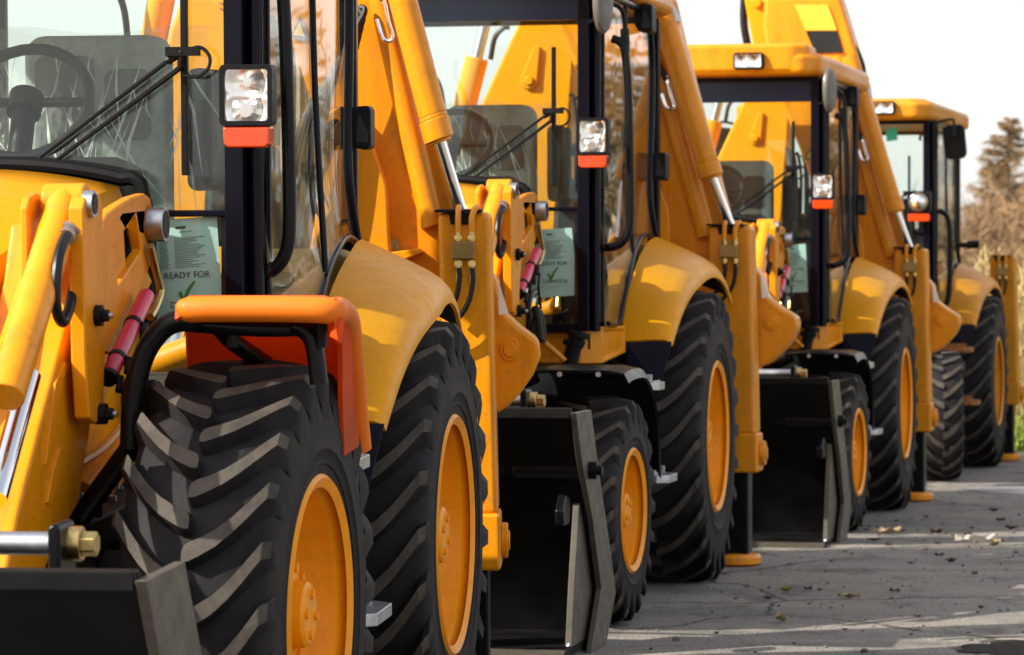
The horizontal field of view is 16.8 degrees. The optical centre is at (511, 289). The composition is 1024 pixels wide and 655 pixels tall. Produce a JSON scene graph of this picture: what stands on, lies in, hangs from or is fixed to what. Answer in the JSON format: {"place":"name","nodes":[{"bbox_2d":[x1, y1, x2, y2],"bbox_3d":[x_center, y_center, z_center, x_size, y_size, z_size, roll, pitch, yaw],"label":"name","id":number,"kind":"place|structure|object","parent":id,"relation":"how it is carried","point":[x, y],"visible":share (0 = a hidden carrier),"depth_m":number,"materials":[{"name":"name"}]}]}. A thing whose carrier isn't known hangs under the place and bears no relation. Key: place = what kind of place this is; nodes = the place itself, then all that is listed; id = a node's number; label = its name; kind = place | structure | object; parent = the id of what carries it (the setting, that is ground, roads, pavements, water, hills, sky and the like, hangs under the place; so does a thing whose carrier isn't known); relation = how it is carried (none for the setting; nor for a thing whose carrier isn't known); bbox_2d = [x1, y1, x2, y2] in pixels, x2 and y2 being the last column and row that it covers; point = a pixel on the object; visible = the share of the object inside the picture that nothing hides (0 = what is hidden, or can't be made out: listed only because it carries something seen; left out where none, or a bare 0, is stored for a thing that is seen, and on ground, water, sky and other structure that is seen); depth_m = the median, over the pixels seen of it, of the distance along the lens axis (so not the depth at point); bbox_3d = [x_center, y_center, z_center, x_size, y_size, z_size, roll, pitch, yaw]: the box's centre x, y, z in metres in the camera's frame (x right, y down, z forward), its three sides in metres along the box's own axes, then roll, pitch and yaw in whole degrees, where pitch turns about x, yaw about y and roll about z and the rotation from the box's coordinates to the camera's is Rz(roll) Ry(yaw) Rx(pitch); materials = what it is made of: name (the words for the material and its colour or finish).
{"place":"outdoors","nodes":[
{"label":"outdoors","id":0,"kind":"place"},
{"bbox_2d":[8,0,1023,291],"label":"sky","id":1,"kind":"structure","parent":0,"point":[966,57],"materials":[{"name":"white"}]},
{"bbox_2d":[163,298,1023,654],"bbox_3d":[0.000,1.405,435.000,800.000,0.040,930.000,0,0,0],"label":"ground","id":2,"kind":"structure","parent":0,"point":[873,572],"depth_m":15.79,"materials":[{"name":"grey asphalt"}]},
{"bbox_2d":[0,0,540,654],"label":"backhoe loader","id":3,"kind":"object","parent":2,"relation":"on","point":[286,444],"visible":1,"depth_m":9.24,"materials":[{"name":"paint"}]},
{"bbox_2d":[0,44,202,209],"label":"plastic film","id":4,"kind":"object","parent":3,"relation":"on","point":[127,148],"visible":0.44,"depth_m":10.15,"materials":[{"name":"clear plastic"}]},
{"bbox_2d":[156,217,220,318],"bbox_3d":[-0.878,-0.042,9.412,0.197,0.317,0.012,0,2,8],"label":"paper sheet","id":5,"kind":"object","parent":3,"relation":"attached to","point":[187,252],"visible":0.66,"depth_m":9.41,"materials":[{"name":"white paper"}]},
{"bbox_2d":[309,0,374,294],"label":"window frame","id":6,"kind":"structure","parent":3,"relation":"in","point":[354,126],"depth_m":10.69,"materials":[{"name":"black metal"}]},
{"bbox_2d":[170,0,800,654],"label":"backhoe loader","id":7,"kind":"object","parent":2,"relation":"on","point":[632,450],"visible":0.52,"depth_m":15.89,"materials":[{"name":"paint"}]},
{"bbox_2d":[305,84,308,107],"bbox_3d":[-0.999,-0.635,16.589,0.076,1.612,1.539,0,0,12],"label":"window frame","id":8,"kind":"structure","parent":7,"relation":"in","point":[306,91],"depth_m":16.57,"materials":[{"name":"glass"}]},
{"bbox_2d":[453,113,544,188],"bbox_3d":[-0.123,-0.516,16.254,0.701,0.782,0.510,0,0,12],"label":"plastic film","id":9,"kind":"object","parent":7,"relation":"on","point":[512,156],"visible":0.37,"depth_m":16.30,"materials":[{"name":"white"}]},
{"bbox_2d":[532,228,574,297],"bbox_3d":[0.189,-0.120,15.514,0.217,0.316,0.013,0,0,12],"label":"paper sheet","id":10,"kind":"object","parent":7,"relation":"attached to","point":[557,270],"visible":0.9,"depth_m":15.51,"materials":[{"name":"white paper"}]},
{"bbox_2d":[606,0,668,327],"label":"window frame","id":11,"kind":"structure","parent":7,"relation":"in","point":[644,14],"depth_m":16.93,"materials":[{"name":"black metal"}]},
{"bbox_2d":[542,0,961,547],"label":"backhoe loader","id":12,"kind":"object","parent":2,"relation":"on","point":[848,416],"visible":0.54,"depth_m":21.89,"materials":[{"name":"paint"}]},
{"bbox_2d":[782,244,807,292],"bbox_3d":[1.750,-0.133,21.527,0.171,0.307,0.014,0,0,13],"label":"paper sheet","id":13,"kind":"object","parent":12,"relation":"attached to","point":[798,270],"visible":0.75,"depth_m":21.52,"materials":[{"name":"white paper"}]},
{"bbox_2d":[831,81,866,323],"bbox_3d":[2.143,-0.595,22.315,0.090,1.612,1.616,0,0,13],"label":"window frame","id":14,"kind":"structure","parent":12,"relation":"in","point":[852,93],"depth_m":22.57,"materials":[{"name":"black metal"}]},
{"bbox_2d":[774,611,788,620],"bbox_3d":[1.120,1.358,14.450,0.064,0.038,0.063,0,0,11],"label":"fallen leaf","id":15,"kind":"object","parent":2,"relation":"on","point":[780,616],"visible":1,"depth_m":14.43,"materials":[{"name":"beige plant"}]},
{"bbox_2d":[779,585,791,590],"bbox_3d":[1.250,1.365,15.880,0.056,0.026,0.056,0,0,-1],"label":"fallen leaf","id":16,"kind":"object","parent":2,"relation":"on","point":[786,588],"visible":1,"depth_m":15.87,"materials":[{"name":"green plant"}]},
{"bbox_2d":[639,486,1023,652],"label":"fallen leaves","id":17,"kind":"object","parent":2,"relation":"on","point":[863,650],"visible":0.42,"depth_m":16.16,"materials":[{"name":"brown plant"}]},
{"bbox_2d":[837,591,859,597],"bbox_3d":[1.510,1.366,15.570,0.096,0.028,0.056,0,0,19],"label":"fallen leaf","id":18,"kind":"object","parent":2,"relation":"on","point":[845,594],"visible":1,"depth_m":15.56,"materials":[{"name":"brown plant"}]},
{"bbox_2d":[716,98,1023,480],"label":"backhoe loader","id":19,"kind":"object","parent":2,"relation":"on","point":[977,391],"visible":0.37,"depth_m":27.41,"materials":[{"name":"orange paint"}]},
{"bbox_2d":[933,120,960,302],"bbox_3d":[3.496,-0.595,27.788,0.076,1.612,1.539,0,0,14],"label":"window frame","id":20,"kind":"structure","parent":19,"relation":"in","point":[948,170],"depth_m":27.69,"materials":[{"name":"metal"}]},
{"bbox_2d":[867,537,879,540],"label":"fallen leaf","id":21,"kind":"object","parent":2,"relation":"on","point":[871,538],"visible":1,"depth_m":19.39,"materials":[{"name":"brown plant"}]},
{"bbox_2d":[874,526,900,533],"bbox_3d":[2.170,1.387,20.071,0.173,0.044,0.072,0,0,-17],"label":"fallen leaf","id":22,"kind":"object","parent":2,"relation":"on","point":[887,530],"visible":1,"depth_m":20.06,"materials":[{"name":"beige plant"}]},
{"bbox_2d":[929,528,942,532],"bbox_3d":[2.451,1.391,20.071,0.071,0.031,0.075,0,0,-6],"label":"fallen leaf","id":23,"kind":"object","parent":2,"relation":"on","point":[931,530],"visible":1,"depth_m":20.05,"materials":[{"name":"brown plant"}]},
{"bbox_2d":[945,557,955,562],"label":"fallen leaf","id":24,"kind":"object","parent":2,"relation":"on","point":[950,559],"visible":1,"depth_m":17.55,"materials":[{"name":"brown plant"}]},
{"bbox_2d":[913,176,1018,267],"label":"bush","id":25,"kind":"object","parent":2,"relation":"on","point":[977,230],"visible":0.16,"depth_m":91.97,"materials":[{"name":"brown plant"}]},
{"bbox_2d":[955,532,994,543],"bbox_3d":[2.550,1.367,19.129,0.222,0.062,0.060,0,0,-3],"label":"fallen leaf","id":26,"kind":"object","parent":2,"relation":"on","point":[975,539],"visible":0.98,"depth_m":19.12,"materials":[{"name":"beige plant"}]},
{"bbox_2d":[957,639,1023,654],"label":"moss patch","id":27,"kind":"object","parent":2,"relation":"on","point":[1010,647],"visible":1,"depth_m":13.41,"materials":[{"name":"plant"}]},
{"bbox_2d":[960,117,1023,239],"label":"larch tree","id":28,"kind":"object","parent":2,"relation":"on","point":[1001,169],"visible":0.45,"depth_m":109.75,"materials":[{"name":"brown plant"}]},
{"bbox_2d":[960,210,1023,307],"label":"bush","id":29,"kind":"object","parent":2,"relation":"on","point":[970,258],"visible":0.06,"depth_m":63.75,"materials":[{"name":"brown plant"}]},
{"bbox_2d":[960,235,1023,432],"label":"dry reeds","id":30,"kind":"object","parent":2,"relation":"on","point":[1019,408],"visible":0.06,"depth_m":33.48,"materials":[{"name":"beige plant"}]},
{"bbox_2d":[961,168,1023,263],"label":"bush","id":31,"kind":"object","parent":2,"relation":"on","point":[1018,219],"visible":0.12,"depth_m":99.85,"materials":[{"name":"brown plant"}]},
{"bbox_2d":[963,486,1023,494],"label":"puddle","id":32,"kind":"object","parent":2,"relation":"on","point":[1010,489],"visible":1,"depth_m":24.73,"materials":[{"name":"grey"}]},
{"bbox_2d":[988,538,1000,546],"bbox_3d":[2.620,1.370,18.852,0.080,0.045,0.078,0,0,-15],"label":"fallen leaf","id":33,"kind":"object","parent":2,"relation":"on","point":[994,542],"visible":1,"depth_m":18.84,"materials":[{"name":"beige plant"}]},
{"bbox_2d":[970,228,1023,325],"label":"bush","id":34,"kind":"object","parent":2,"relation":"on","point":[1022,260],"visible":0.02,"depth_m":73.77,"materials":[{"name":"brown plant"}]},
{"bbox_2d":[1005,524,1017,529],"bbox_3d":[2.951,1.399,20.512,0.067,0.033,0.065,0,0,26],"label":"fallen leaf","id":35,"kind":"object","parent":2,"relation":"on","point":[1012,527],"visible":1,"depth_m":20.50,"materials":[{"name":"brown plant"}]},
{"bbox_2d":[1015,410,1023,450],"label":"verge grass","id":36,"kind":"structure","parent":0,"point":[1019,439],"depth_m":30.87,"materials":[{"name":"green plant"}]}
]}

